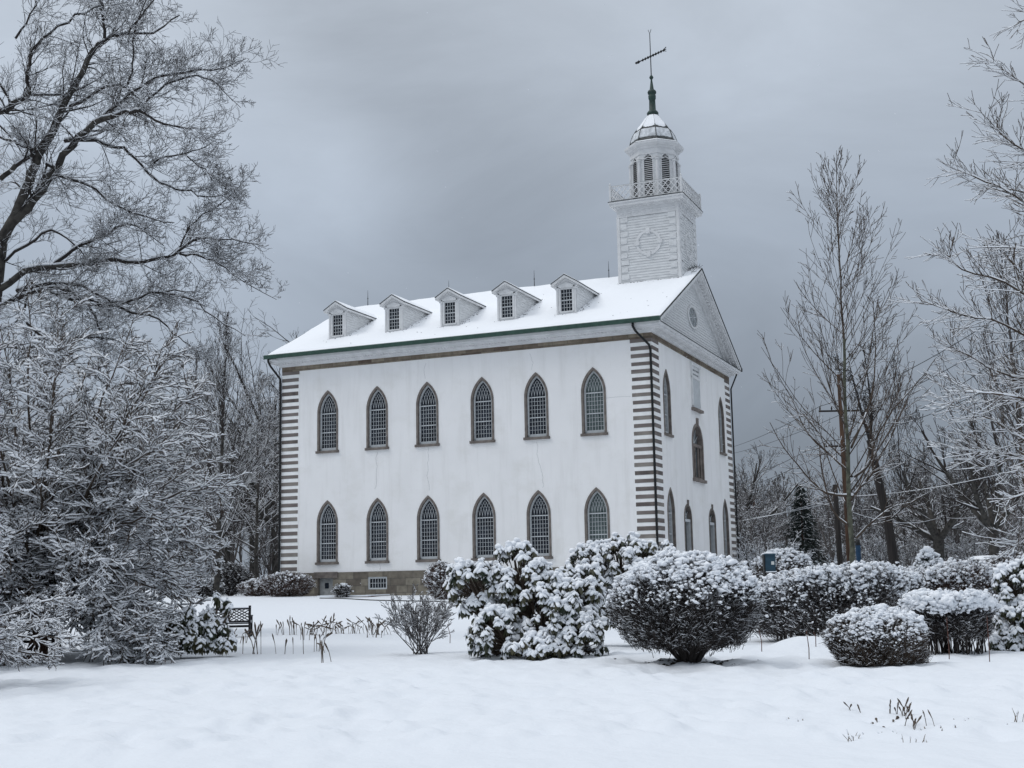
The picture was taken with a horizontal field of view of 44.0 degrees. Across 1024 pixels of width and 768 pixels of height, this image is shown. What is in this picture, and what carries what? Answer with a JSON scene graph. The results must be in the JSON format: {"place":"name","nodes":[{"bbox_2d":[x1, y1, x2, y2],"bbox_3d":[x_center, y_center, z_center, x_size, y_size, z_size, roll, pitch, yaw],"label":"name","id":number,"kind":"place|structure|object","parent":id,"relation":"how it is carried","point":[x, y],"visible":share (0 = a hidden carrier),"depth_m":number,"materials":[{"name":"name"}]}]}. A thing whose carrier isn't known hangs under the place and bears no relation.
{"place":"outdoors","nodes":[
{"label":"outdoors","id":0,"kind":"place"},
{"bbox_2d":[155,563,203,594],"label":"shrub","id":1,"kind":"object","parent":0,"point":[167,586],"visible":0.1,"depth_m":78.82,"materials":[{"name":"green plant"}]},
{"bbox_2d":[0,588,1023,767],"bbox_3d":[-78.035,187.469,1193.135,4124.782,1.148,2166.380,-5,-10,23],"label":"snow ground","id":2,"kind":"structure","parent":0,"point":[362,700],"depth_m":16.38,"materials":[{"name":"white snow"}]},
{"bbox_2d":[0,565,85,671],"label":"young tree","id":3,"kind":"object","parent":2,"relation":"on","point":[7,649],"visible":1,"depth_m":21.07,"materials":[{"name":"grey plant"}]},
{"bbox_2d":[3,395,234,593],"bbox_3d":[-13.159,4.213,41.899,7.489,8.231,7.412,4,-10,-30],"label":"ornamental tree","id":4,"kind":"object","parent":2,"relation":"on","point":[211,501],"visible":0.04,"depth_m":41.92,"materials":[{"name":"grey plant"}]},
{"bbox_2d":[0,274,251,668],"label":"ornamental tree","id":5,"kind":"object","parent":2,"relation":"on","point":[58,525],"visible":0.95,"depth_m":28.14,"materials":[{"name":"white plant"}]},
{"bbox_2d":[0,388,280,595],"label":"distant woods","id":6,"kind":"object","parent":2,"relation":"on","point":[266,562],"visible":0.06,"depth_m":99.44,"materials":[{"name":"white plant"}]},
{"bbox_2d":[0,0,288,407],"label":"maple tree","id":7,"kind":"object","parent":2,"relation":"on","point":[24,205],"visible":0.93,"depth_m":38.20,"materials":[{"name":"grey plant"}]},
{"bbox_2d":[100,408,227,526],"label":"bare tree","id":8,"kind":"object","parent":2,"relation":"on","point":[182,461],"visible":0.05,"depth_m":94.37,"materials":[{"name":"grey plant"}]},
{"bbox_2d":[157,591,237,656],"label":"rhododendron","id":9,"kind":"object","parent":2,"relation":"on","point":[206,630],"visible":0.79,"depth_m":28.45,"materials":[{"name":"green plant"}]},
{"bbox_2d":[157,351,238,562],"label":"bare tree","id":10,"kind":"object","parent":2,"relation":"on","point":[186,394],"visible":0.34,"depth_m":86.65,"materials":[{"name":"grey plant"}]},
{"bbox_2d":[131,387,281,593],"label":"bare tree","id":11,"kind":"object","parent":2,"relation":"on","point":[227,551],"visible":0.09,"depth_m":104.95,"materials":[{"name":"grey plant"}]},
{"bbox_2d":[143,354,278,578],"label":"bare tree","id":12,"kind":"object","parent":2,"relation":"on","point":[252,543],"visible":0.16,"depth_m":102.75,"materials":[{"name":"grey plant"}]},
{"bbox_2d":[197,577,225,596],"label":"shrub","id":13,"kind":"object","parent":2,"relation":"on","point":[207,590],"visible":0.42,"depth_m":82.53,"materials":[{"name":"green plant"}]},
{"bbox_2d":[164,311,281,593],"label":"bare tree","id":14,"kind":"object","parent":2,"relation":"on","point":[220,395],"visible":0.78,"depth_m":82.47,"materials":[{"name":"grey plant"}]},
{"bbox_2d":[166,347,281,573],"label":"bare tree","id":15,"kind":"object","parent":2,"relation":"on","point":[266,520],"visible":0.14,"depth_m":99.00,"materials":[{"name":"grey plant"}]},
{"bbox_2d":[211,605,252,636],"bbox_3d":[-8.610,7.299,38.657,1.320,1.050,0.650,0,-9,-6],"label":"garden bench","id":16,"kind":"object","parent":2,"relation":"on","point":[249,621],"visible":0.52,"depth_m":38.42,"materials":[{"name":"black metal"}]},
{"bbox_2d":[212,561,253,595],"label":"shrub","id":17,"kind":"object","parent":2,"relation":"on","point":[234,575],"visible":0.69,"depth_m":86.56,"materials":[{"name":"green plant"}]},
{"bbox_2d":[170,291,297,491],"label":"bare tree","id":18,"kind":"object","parent":2,"relation":"on","point":[252,374],"visible":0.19,"depth_m":110.50,"materials":[{"name":"grey plant"}]},
{"bbox_2d":[190,369,281,579],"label":"bare tree","id":19,"kind":"object","parent":2,"relation":"on","point":[257,529],"visible":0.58,"depth_m":92.17,"materials":[{"name":"grey plant"}]},
{"bbox_2d":[228,628,251,642],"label":"dry plant","id":20,"kind":"object","parent":2,"relation":"on","point":[242,634],"visible":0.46,"depth_m":34.98,"materials":[{"name":"brown plant"}]},
{"bbox_2d":[235,577,268,595],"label":"shrub","id":21,"kind":"object","parent":2,"relation":"on","point":[251,587],"visible":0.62,"depth_m":78.55,"materials":[{"name":"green plant"}]},
{"bbox_2d":[242,621,262,653],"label":"dry plant","id":22,"kind":"object","parent":2,"relation":"on","point":[257,632],"visible":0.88,"depth_m":29.36,"materials":[{"name":"brown plant"}]},
{"bbox_2d":[260,568,315,595],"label":"shrub","id":23,"kind":"object","parent":2,"relation":"on","point":[286,583],"visible":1,"depth_m":74.55,"materials":[{"name":"green plant"}]},
{"bbox_2d":[272,626,303,653],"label":"dry plant","id":24,"kind":"object","parent":2,"relation":"on","point":[292,641],"visible":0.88,"depth_m":29.32,"materials":[{"name":"brown plant"}]},
{"bbox_2d":[280,617,296,634],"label":"dry plant","id":25,"kind":"object","parent":2,"relation":"on","point":[289,622],"visible":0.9,"depth_m":39.11,"materials":[{"name":"brown plant"}]},
{"bbox_2d":[291,621,331,634],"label":"dry plant","id":26,"kind":"object","parent":2,"relation":"on","point":[313,625],"visible":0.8,"depth_m":38.90,"materials":[{"name":"brown plant"}]},
{"bbox_2d":[314,631,332,652],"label":"dry plant","id":27,"kind":"object","parent":2,"relation":"on","point":[327,635],"visible":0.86,"depth_m":30.07,"materials":[{"name":"brown plant"}]},
{"bbox_2d":[320,640,330,662],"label":"dry plant","id":28,"kind":"object","parent":2,"relation":"on","point":[321,647],"visible":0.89,"depth_m":25.00,"materials":[{"name":"brown plant"}]},
{"bbox_2d":[317,613,334,630],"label":"dry plant","id":29,"kind":"object","parent":2,"relation":"on","point":[326,621],"visible":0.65,"depth_m":42.59,"materials":[{"name":"brown plant"}]},
{"bbox_2d":[317,621,353,633],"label":"dry plant","id":30,"kind":"object","parent":2,"relation":"on","point":[336,626],"visible":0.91,"depth_m":39.89,"materials":[{"name":"brown plant"}]},
{"bbox_2d":[330,583,353,597],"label":"shrub","id":31,"kind":"object","parent":2,"relation":"on","point":[342,590],"visible":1,"depth_m":71.90,"materials":[{"name":"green plant"}]},
{"bbox_2d":[327,618,363,633],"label":"dry plant","id":32,"kind":"object","parent":2,"relation":"on","point":[352,626],"visible":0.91,"depth_m":39.74,"materials":[{"name":"brown plant"}]},
{"bbox_2d":[317,594,389,596],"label":"brick kerb","id":33,"kind":"structure","parent":2,"relation":"on","point":[374,595],"depth_m":72.47,"materials":[{"name":"white"}]},
{"bbox_2d":[365,623,382,637],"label":"dry plant","id":34,"kind":"object","parent":2,"relation":"on","point":[376,630],"visible":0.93,"depth_m":37.20,"materials":[{"name":"brown plant"}]},
{"bbox_2d":[356,616,393,634],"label":"dry plant","id":35,"kind":"object","parent":2,"relation":"on","point":[371,623],"visible":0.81,"depth_m":38.76,"materials":[{"name":"brown plant"}]},
{"bbox_2d":[320,598,454,602],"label":"edging strip","id":36,"kind":"object","parent":2,"relation":"on","point":[377,600],"visible":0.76,"depth_m":66.34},
{"bbox_2d":[372,581,459,653],"bbox_3d":[-1.875,5.035,27.328,1.666,1.564,2.046,-5,-10,23],"label":"bare shrub","id":37,"kind":"object","parent":2,"relation":"on","point":[422,613],"visible":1,"depth_m":27.07,"materials":[{"name":"brown plant"}]},
{"bbox_2d":[422,560,452,598],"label":"shrub","id":38,"kind":"object","parent":2,"relation":"on","point":[435,576],"visible":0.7,"depth_m":64.95,"materials":[{"name":"white plant"}]},
{"bbox_2d":[263,30,742,595],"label":"church","id":39,"kind":"structure","parent":2,"relation":"on","point":[557,418],"depth_m":75.28,"materials":[{"name":"paint"}]},
{"bbox_2d":[314,572,337,594],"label":"cellar door","id":40,"kind":"structure","parent":39,"relation":"in","point":[326,578],"depth_m":76.54,"materials":[{"name":"grey wood"}]},
{"bbox_2d":[315,390,338,453],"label":"pointed window","id":41,"kind":"structure","parent":39,"relation":"in","point":[327,412],"depth_m":78.05,"materials":[{"name":"glass"}]},
{"bbox_2d":[315,500,338,564],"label":"pointed window","id":42,"kind":"structure","parent":39,"relation":"in","point":[327,520],"depth_m":77.01,"materials":[{"name":"glass"}]},
{"bbox_2d":[365,386,388,450],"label":"pointed window","id":43,"kind":"structure","parent":39,"relation":"in","point":[377,406],"depth_m":76.71,"materials":[{"name":"glass"}]},
{"bbox_2d":[368,577,386,588],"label":"cellar window","id":44,"kind":"structure","parent":39,"relation":"in","point":[373,582],"depth_m":75.14,"materials":[{"name":"paint"}]},
{"bbox_2d":[365,498,389,563],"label":"pointed window","id":45,"kind":"structure","parent":39,"relation":"in","point":[377,516],"depth_m":75.69,"materials":[{"name":"glass"}]},
{"bbox_2d":[415,382,439,446],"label":"pointed window","id":46,"kind":"structure","parent":39,"relation":"in","point":[427,424],"depth_m":75.40,"materials":[{"name":"glass"}]},
{"bbox_2d":[415,496,440,561],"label":"pointed window","id":47,"kind":"structure","parent":39,"relation":"in","point":[428,525],"depth_m":74.37,"materials":[{"name":"glass"}]},
{"bbox_2d":[469,377,494,443],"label":"pointed window","id":48,"kind":"structure","parent":39,"relation":"in","point":[482,399],"depth_m":74.01,"materials":[{"name":"glass"}]},
{"bbox_2d":[471,493,496,560],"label":"pointed window","id":49,"kind":"structure","parent":39,"relation":"in","point":[483,514],"depth_m":72.98,"materials":[{"name":"glass"}]},
{"bbox_2d":[523,372,549,439],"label":"pointed window","id":50,"kind":"structure","parent":39,"relation":"in","point":[536,415],"depth_m":72.70,"materials":[{"name":"glass"}]},
{"bbox_2d":[526,490,552,558],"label":"pointed window","id":51,"kind":"structure","parent":39,"relation":"in","point":[538,515],"depth_m":71.69,"materials":[{"name":"glass"}]},
{"bbox_2d":[580,367,607,436],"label":"pointed window","id":52,"kind":"structure","parent":39,"relation":"in","point":[593,390],"depth_m":71.36,"materials":[{"name":"glass"}]},
{"bbox_2d":[584,487,609,552],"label":"pointed window","id":53,"kind":"structure","parent":39,"relation":"in","point":[596,510],"depth_m":70.41,"materials":[{"name":"glass"}]},
{"bbox_2d":[663,369,673,437],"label":"pointed window","id":54,"kind":"structure","parent":39,"relation":"in","point":[666,385],"depth_m":72.73,"materials":[{"name":"glass"}]},
{"bbox_2d":[667,487,676,548],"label":"pointed window","id":55,"kind":"structure","parent":39,"relation":"in","point":[670,503],"depth_m":71.75,"materials":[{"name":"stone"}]},
{"bbox_2d":[684,500,693,551],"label":"front door","id":56,"kind":"structure","parent":39,"relation":"in","point":[688,526],"depth_m":75.03,"materials":[{"name":"wood"}]},
{"bbox_2d":[687,305,698,329],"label":"oval window","id":57,"kind":"structure","parent":39,"relation":"in","point":[693,319],"depth_m":79.07,"materials":[{"name":"grey glass"}]},
{"bbox_2d":[692,418,706,483],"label":"arched window","id":58,"kind":"structure","parent":39,"relation":"in","point":[697,439],"depth_m":78.43,"materials":[{"name":"grey glass"}]},
{"bbox_2d":[709,504,716,555],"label":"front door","id":59,"kind":"structure","parent":39,"relation":"in","point":[712,519],"depth_m":80.26,"materials":[{"name":"wood"}]},
{"bbox_2d":[718,397,726,455],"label":"pointed window","id":60,"kind":"structure","parent":39,"relation":"in","point":[720,407],"depth_m":84.42,"materials":[{"name":"glass"}]},
{"bbox_2d":[723,499,731,557],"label":"pointed window","id":61,"kind":"structure","parent":39,"relation":"in","point":[725,511],"depth_m":83.39,"materials":[{"name":"glass"}]},
{"bbox_2d":[442,537,609,660],"bbox_3d":[0.246,4.277,25.152,3.336,2.473,2.019,-2,-9,4],"label":"rhododendron","id":62,"kind":"object","parent":2,"relation":"on","point":[567,617],"visible":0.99,"depth_m":24.90,"materials":[{"name":"white plant"}]},
{"bbox_2d":[564,531,677,630],"bbox_3d":[2.553,4.537,29.086,2.662,2.292,1.726,1,-9,-14],"label":"rhododendron","id":63,"kind":"object","parent":2,"relation":"on","point":[636,549],"visible":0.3,"depth_m":28.95,"materials":[{"name":"white plant"}]},
{"bbox_2d":[603,549,766,665],"bbox_3d":[3.144,4.002,22.741,3.008,2.080,2.548,-1,-9,0],"label":"round bush","id":64,"kind":"object","parent":2,"relation":"on","point":[694,606],"visible":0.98,"depth_m":22.17,"materials":[{"name":"grey plant"}]},
{"bbox_2d":[732,535,784,580],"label":"bush","id":65,"kind":"object","parent":2,"relation":"on","point":[744,555],"visible":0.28,"depth_m":83.02,"materials":[{"name":"brown plant"}]},
{"bbox_2d":[762,552,776,576],"bbox_3d":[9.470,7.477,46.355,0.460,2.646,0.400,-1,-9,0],"label":"notice box","id":66,"kind":"object","parent":2,"relation":"on","point":[768,562],"visible":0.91,"depth_m":46.39,"materials":[{"name":"blue metal"}]},
{"bbox_2d":[742,530,815,565],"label":"bush","id":67,"kind":"object","parent":2,"relation":"on","point":[790,544],"visible":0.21,"depth_m":90.22,"materials":[{"name":"brown plant"}]},
{"bbox_2d":[733,442,827,542],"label":"bare tree","id":68,"kind":"object","parent":2,"relation":"on","point":[748,505],"visible":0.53,"depth_m":115.51,"materials":[{"name":"grey plant"}]},
{"bbox_2d":[750,547,814,581],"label":"shrub","id":69,"kind":"object","parent":2,"relation":"on","point":[788,559],"visible":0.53,"depth_m":68.61,"materials":[{"name":"white plant"}]},
{"bbox_2d":[783,485,827,565],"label":"spruce tree","id":70,"kind":"object","parent":2,"relation":"on","point":[807,537],"visible":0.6,"depth_m":116.96,"materials":[{"name":"green plant"}]},
{"bbox_2d":[833,484,842,564],"bbox_3d":[16.599,7.944,64.298,0.320,5.678,0.300,-5,-10,23],"label":"pole stub","id":71,"kind":"object","parent":2,"relation":"on","point":[838,536],"visible":0.48,"depth_m":64.28,"materials":[{"name":"brown wood"}]},
{"bbox_2d":[819,374,858,563],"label":"utility pole","id":72,"kind":"object","parent":2,"relation":"on","point":[843,461],"visible":0.58,"depth_m":66.07,"materials":[{"name":"brown wood"}]},
{"bbox_2d":[735,500,843,521],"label":"power line","id":73,"kind":"object","parent":72,"relation":"attached to","point":[792,511],"visible":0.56,"depth_m":81.42,"materials":[{"name":"grey metal"}]},
{"bbox_2d":[732,320,1023,453],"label":"power line","id":74,"kind":"object","parent":72,"relation":"attached to","point":[891,395],"visible":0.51,"depth_m":59.25,"materials":[{"name":"grey metal"}]},
{"bbox_2d":[736,341,1022,490],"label":"power line","id":75,"kind":"object","parent":72,"relation":"attached to","point":[900,419],"visible":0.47,"depth_m":55.80,"materials":[{"name":"grey metal"}]},
{"bbox_2d":[736,299,1023,445],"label":"power line","id":76,"kind":"object","parent":72,"relation":"attached to","point":[897,375],"visible":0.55,"depth_m":54.01,"materials":[{"name":"grey metal"}]},
{"bbox_2d":[738,372,1023,480],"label":"power line","id":77,"kind":"object","parent":72,"relation":"attached to","point":[884,429],"visible":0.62,"depth_m":56.93,"materials":[{"name":"grey metal"}]},
{"bbox_2d":[748,468,1023,518],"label":"power line","id":78,"kind":"object","parent":72,"relation":"attached to","point":[901,492],"visible":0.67,"depth_m":58.28,"materials":[{"name":"grey metal"}]},
{"bbox_2d":[852,504,1023,522],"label":"power line","id":79,"kind":"object","parent":72,"relation":"attached to","point":[936,518],"visible":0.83,"depth_m":75.93,"materials":[{"name":"grey metal"}]},
{"bbox_2d":[897,407,1023,442],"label":"power line","id":80,"kind":"object","parent":72,"relation":"attached to","point":[974,440],"visible":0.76,"depth_m":59.27,"materials":[{"name":"grey metal"}]},
{"bbox_2d":[753,559,934,641],"bbox_3d":[7.737,5.181,30.472,4.721,1.971,3.126,-1,-9,0],"label":"hedge","id":81,"kind":"object","parent":2,"relation":"on","point":[810,599],"visible":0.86,"depth_m":29.61,"materials":[{"name":"white"}]},
{"bbox_2d":[843,729,859,741],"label":"grass tuft","id":82,"kind":"object","parent":2,"relation":"on","point":[851,735],"visible":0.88,"depth_m":13.13,"materials":[{"name":"plant"}]},
{"bbox_2d":[757,146,952,563],"bbox_3d":[13.998,-0.534,51.615,7.500,19.333,7.831,-5,-10,23],"label":"slender tree","id":83,"kind":"object","parent":2,"relation":"on","point":[848,494],"visible":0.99,"depth_m":51.55,"materials":[{"name":"brown plant"}]},
{"bbox_2d":[855,539,860,562],"bbox_3d":[15.187,8.231,55.349,0.250,2.900,0.250,-1,-9,0],"label":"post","id":84,"kind":"object","parent":2,"relation":"on","point":[858,550],"visible":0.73,"depth_m":55.41,"materials":[{"name":"plastic"}]},
{"bbox_2d":[817,603,936,666],"bbox_3d":[6.547,4.520,22.842,2.083,1.118,1.702,-1,-9,0],"label":"round bush","id":85,"kind":"object","parent":2,"relation":"on","point":[880,634],"visible":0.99,"depth_m":22.39,"materials":[{"name":"grey plant"}]},
{"bbox_2d":[827,340,927,565],"bbox_3d":[17.436,3.927,60.047,4.077,12.230,2.514,-5,-10,23],"label":"leaning tree","id":86,"kind":"object","parent":2,"relation":"on","point":[892,552],"visible":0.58,"depth_m":59.94,"materials":[{"name":"brown plant"}]},
{"bbox_2d":[733,433,1023,569],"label":"distant woods","id":87,"kind":"object","parent":2,"relation":"on","point":[960,543],"visible":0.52,"depth_m":111.30,"materials":[{"name":"brown"}]},
{"bbox_2d":[871,716,908,726],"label":"grass tuft","id":88,"kind":"object","parent":2,"relation":"on","point":[897,717],"visible":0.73,"depth_m":14.14,"materials":[{"name":"brown plant"}]},
{"bbox_2d":[859,355,927,568],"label":"bare tree","id":89,"kind":"object","parent":2,"relation":"on","point":[897,475],"visible":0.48,"depth_m":100.28,"materials":[{"name":"brown plant"}]},
{"bbox_2d":[889,697,911,716],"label":"grass tuft","id":90,"kind":"object","parent":2,"relation":"on","point":[907,707],"visible":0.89,"depth_m":14.76,"materials":[{"name":"brown plant"}]},
{"bbox_2d":[905,709,933,729],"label":"grass tuft","id":91,"kind":"object","parent":2,"relation":"on","point":[914,721],"visible":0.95,"depth_m":13.75,"materials":[{"name":"brown plant"}]},
{"bbox_2d":[858,451,997,560],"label":"bare tree","id":92,"kind":"object","parent":2,"relation":"on","point":[935,536],"visible":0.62,"depth_m":86.85,"materials":[{"name":"grey plant"}]},
{"bbox_2d":[913,546,943,568],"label":"shrub","id":93,"kind":"object","parent":2,"relation":"on","point":[927,556],"visible":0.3,"depth_m":51.29,"materials":[{"name":"white plant"}]},
{"bbox_2d":[946,618,949,658],"bbox_3d":[8.211,4.838,23.847,0.026,0.867,0.024,-5,-10,23],"label":"marker stake","id":94,"kind":"object","parent":2,"relation":"on","point":[948,638],"visible":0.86,"depth_m":23.84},
{"bbox_2d":[897,588,1002,654],"bbox_3d":[8.782,4.741,25.393,2.054,1.322,1.602,-1,-9,0],"label":"flat topped bush","id":95,"kind":"object","parent":2,"relation":"on","point":[966,612],"visible":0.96,"depth_m":24.98,"materials":[{"name":"white plant"}]},
{"bbox_2d":[888,0,1023,578],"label":"snowy tree","id":96,"kind":"object","parent":2,"relation":"on","point":[1014,396],"visible":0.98,"depth_m":33.67,"materials":[{"name":"grey plant"}]},
{"bbox_2d":[902,556,1009,628],"bbox_3d":[12.345,5.824,35.429,4.149,2.034,2.867,-1,-9,0],"label":"hedge","id":97,"kind":"object","parent":2,"relation":"on","point":[953,574],"visible":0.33,"depth_m":34.58,"materials":[{"name":"white plant"}]},
{"bbox_2d":[892,382,1023,554],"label":"bare tree","id":98,"kind":"object","parent":2,"relation":"on","point":[982,517],"visible":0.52,"depth_m":71.31,"materials":[{"name":"grey plant"}]},
{"bbox_2d":[910,230,1023,514],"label":"bare tree","id":99,"kind":"object","parent":2,"relation":"on","point":[1020,414],"visible":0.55,"depth_m":62.95,"materials":[{"name":"grey plant"}]},
{"bbox_2d":[986,619,989,661],"bbox_3d":[8.805,4.757,23.409,0.036,0.936,0.021,0,-9,-7],"label":"marker stake","id":100,"kind":"object","parent":2,"relation":"on","point":[988,640],"visible":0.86,"depth_m":23.40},
{"bbox_2d":[985,550,1022,566],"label":"shrub","id":101,"kind":"object","parent":2,"relation":"on","point":[1003,558],"visible":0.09,"depth_m":45.27,"materials":[{"name":"grey plant"}]},
{"bbox_2d":[987,554,1023,651],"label":"evergreen shrub","id":102,"kind":"object","parent":2,"relation":"on","point":[1007,580],"visible":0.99,"depth_m":26.00,"materials":[{"name":"white plant"}]},
{"bbox_2d":[0,0,1023,585],"label":"sky","id":103,"kind":"structure","parent":0,"point":[348,132],"materials":[{"name":"grey"}]},
{"bbox_2d":[968,555,996,560],"bbox_3d":[22.312,8.956,59.262,4.630,1.862,1.820,-1,-9,-3],"label":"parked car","id":104,"kind":"object","parent":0,"point":[977,558],"visible":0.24,"depth_m":59.04,"materials":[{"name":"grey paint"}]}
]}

